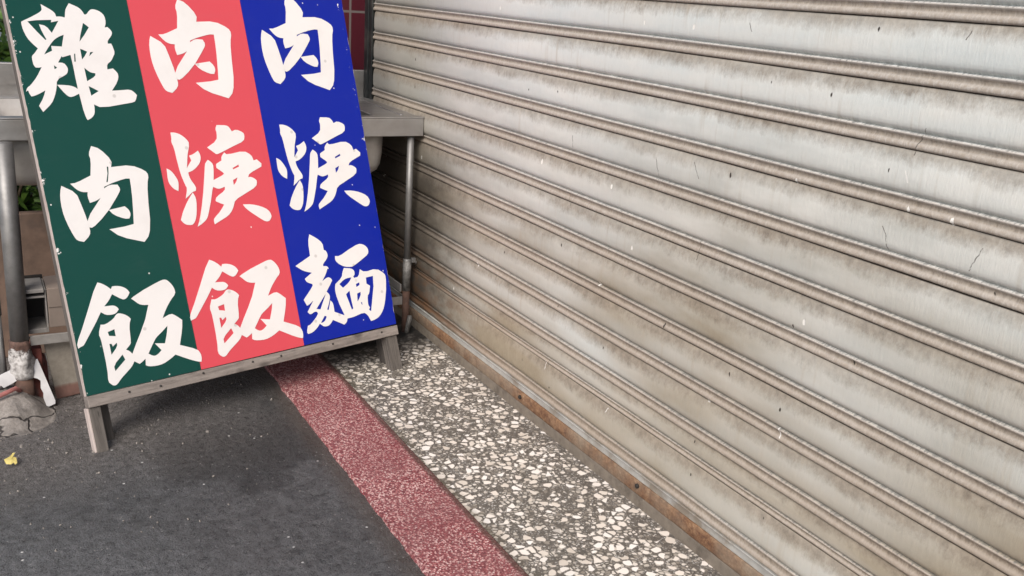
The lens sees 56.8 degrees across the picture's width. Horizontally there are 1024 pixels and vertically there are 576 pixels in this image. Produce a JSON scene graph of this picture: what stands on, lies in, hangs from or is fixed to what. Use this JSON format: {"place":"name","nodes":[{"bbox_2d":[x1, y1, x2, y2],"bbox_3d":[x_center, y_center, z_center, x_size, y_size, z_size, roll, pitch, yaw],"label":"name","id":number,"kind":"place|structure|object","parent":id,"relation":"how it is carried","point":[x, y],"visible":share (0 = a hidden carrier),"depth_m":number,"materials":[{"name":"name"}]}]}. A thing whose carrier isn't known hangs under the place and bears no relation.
{"place":"outdoors","nodes":[
{"label":"outdoors","id":0,"kind":"place"},
{"bbox_2d":[0,29,528,575],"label":"ground","id":1,"kind":"structure","parent":0,"point":[302,507],"depth_m":1.77,"materials":[{"name":"grey asphalt"}]},
{"bbox_2d":[4,453,16,463],"bbox_3d":[-0.967,0.330,1.827,0.022,0.004,0.030,-10,49,-36],"label":"fallen leaf","id":2,"kind":"object","parent":1,"relation":"on","point":[11,459],"visible":1,"depth_m":1.82,"materials":[{"name":"yellow plant"}]},
{"bbox_2d":[0,386,22,397],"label":"hose","id":3,"kind":"object","parent":1,"relation":"on","point":[9,391],"visible":0.84,"depth_m":2.15,"materials":[{"name":"pink plastic"}]},
{"bbox_2d":[0,7,37,205],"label":"shrub","id":4,"kind":"object","parent":1,"relation":"on","point":[5,55],"visible":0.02,"depth_m":2.77,"materials":[{"name":"green plant"}]},
{"bbox_2d":[0,383,55,438],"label":"mortar footing","id":5,"kind":"object","parent":1,"relation":"on","point":[22,413],"visible":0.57,"depth_m":2.13,"materials":[{"name":"grey concrete"}]},
{"bbox_2d":[0,370,15,387],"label":"broken tile","id":6,"kind":"object","parent":5,"relation":"on","point":[7,378],"visible":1,"depth_m":2.17,"materials":[{"name":"white tile"}]},
{"bbox_2d":[29,341,43,397],"bbox_3d":[-1.128,0.197,2.246,0.030,0.134,0.060,-6,20,-29],"label":"brick","id":7,"kind":"object","parent":5,"relation":"on","point":[36,350],"visible":0.19,"depth_m":2.22,"materials":[{"name":"red brick"}]},
{"bbox_2d":[34,359,54,405],"bbox_3d":[-1.094,0.222,2.208,0.058,0.112,0.024,10,18,19],"label":"broken tile","id":8,"kind":"object","parent":5,"relation":"on","point":[48,397],"visible":1,"depth_m":2.21,"materials":[{"name":"white tile"}]},
{"bbox_2d":[17,185,41,210],"bbox_3d":[-1.327,-0.247,2.528,0.643,0.396,0.352,-6,20,-29],"label":"potted fern","id":9,"kind":"object","parent":1,"relation":"on","point":[26,199],"visible":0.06,"depth_m":2.52,"materials":[{"name":"green plant"}]},
{"bbox_2d":[0,210,66,356],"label":"brown board","id":10,"kind":"object","parent":1,"relation":"on","point":[37,255],"depth_m":2.43,"materials":[{"name":"brown wood"}]},
{"bbox_2d":[42,353,49,386],"bbox_3d":[-1.122,0.202,2.273,0.016,0.105,0.020,7,18,10],"label":"pipe end","id":11,"kind":"object","parent":1,"relation":"on","point":[45,367],"visible":0.34,"depth_m":2.27,"materials":[{"name":"plastic"}]},
{"bbox_2d":[44,342,79,398],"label":"stone slab","id":12,"kind":"structure","parent":1,"relation":"on","point":[62,368],"depth_m":2.25,"materials":[{"name":"stone"}]},
{"bbox_2d":[0,376,272,558],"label":"grit","id":13,"kind":"object","parent":1,"relation":"on","point":[52,442],"visible":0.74,"depth_m":1.91,"materials":[{"name":"grey gravel"}]},
{"bbox_2d":[0,0,402,452],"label":"menu board","id":14,"kind":"object","parent":1,"relation":"on","point":[204,181],"visible":1,"depth_m":2.09,"materials":[{"name":"multicoloured metal"}]},
{"bbox_2d":[0,62,423,395],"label":"sink","id":15,"kind":"object","parent":1,"relation":"on","point":[380,120],"visible":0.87,"depth_m":2.18,"materials":[{"name":"silver metal"}]},
{"bbox_2d":[24,274,48,333],"bbox_3d":[-1.119,0.038,2.218,0.050,0.112,0.106,-6,20,-29],"label":"metal box","id":16,"kind":"object","parent":15,"relation":"on","point":[36,304],"visible":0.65,"depth_m":2.22,"materials":[{"name":"metal"}]},
{"bbox_2d":[43,275,65,326],"bbox_3d":[-1.037,0.026,2.262,0.134,0.096,0.103,-6,20,-29],"label":"cardboard box","id":17,"kind":"object","parent":15,"relation":"on","point":[56,318],"visible":0.31,"depth_m":2.20,"materials":[{"name":"brown cardboard"}]},
{"bbox_2d":[342,0,364,69],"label":"tiled pillar","id":18,"kind":"structure","parent":1,"relation":"on","point":[354,13],"depth_m":2.85,"materials":[{"name":"red tile"}]},
{"bbox_2d":[257,344,527,575],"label":"kerb strip","id":19,"kind":"object","parent":1,"relation":"on","point":[434,526],"visible":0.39,"depth_m":1.87,"materials":[{"name":"red stone"}]},
{"bbox_2d":[312,312,722,575],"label":"pavement","id":20,"kind":"structure","parent":0,"point":[532,498],"depth_m":1.92,"materials":[{"name":"grey stone"}]},
{"bbox_2d":[363,0,1023,575],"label":"rolling shutter","id":21,"kind":"object","parent":20,"relation":"on","point":[729,286],"visible":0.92,"depth_m":1.51,"materials":[{"name":"grey paint"}]}
]}

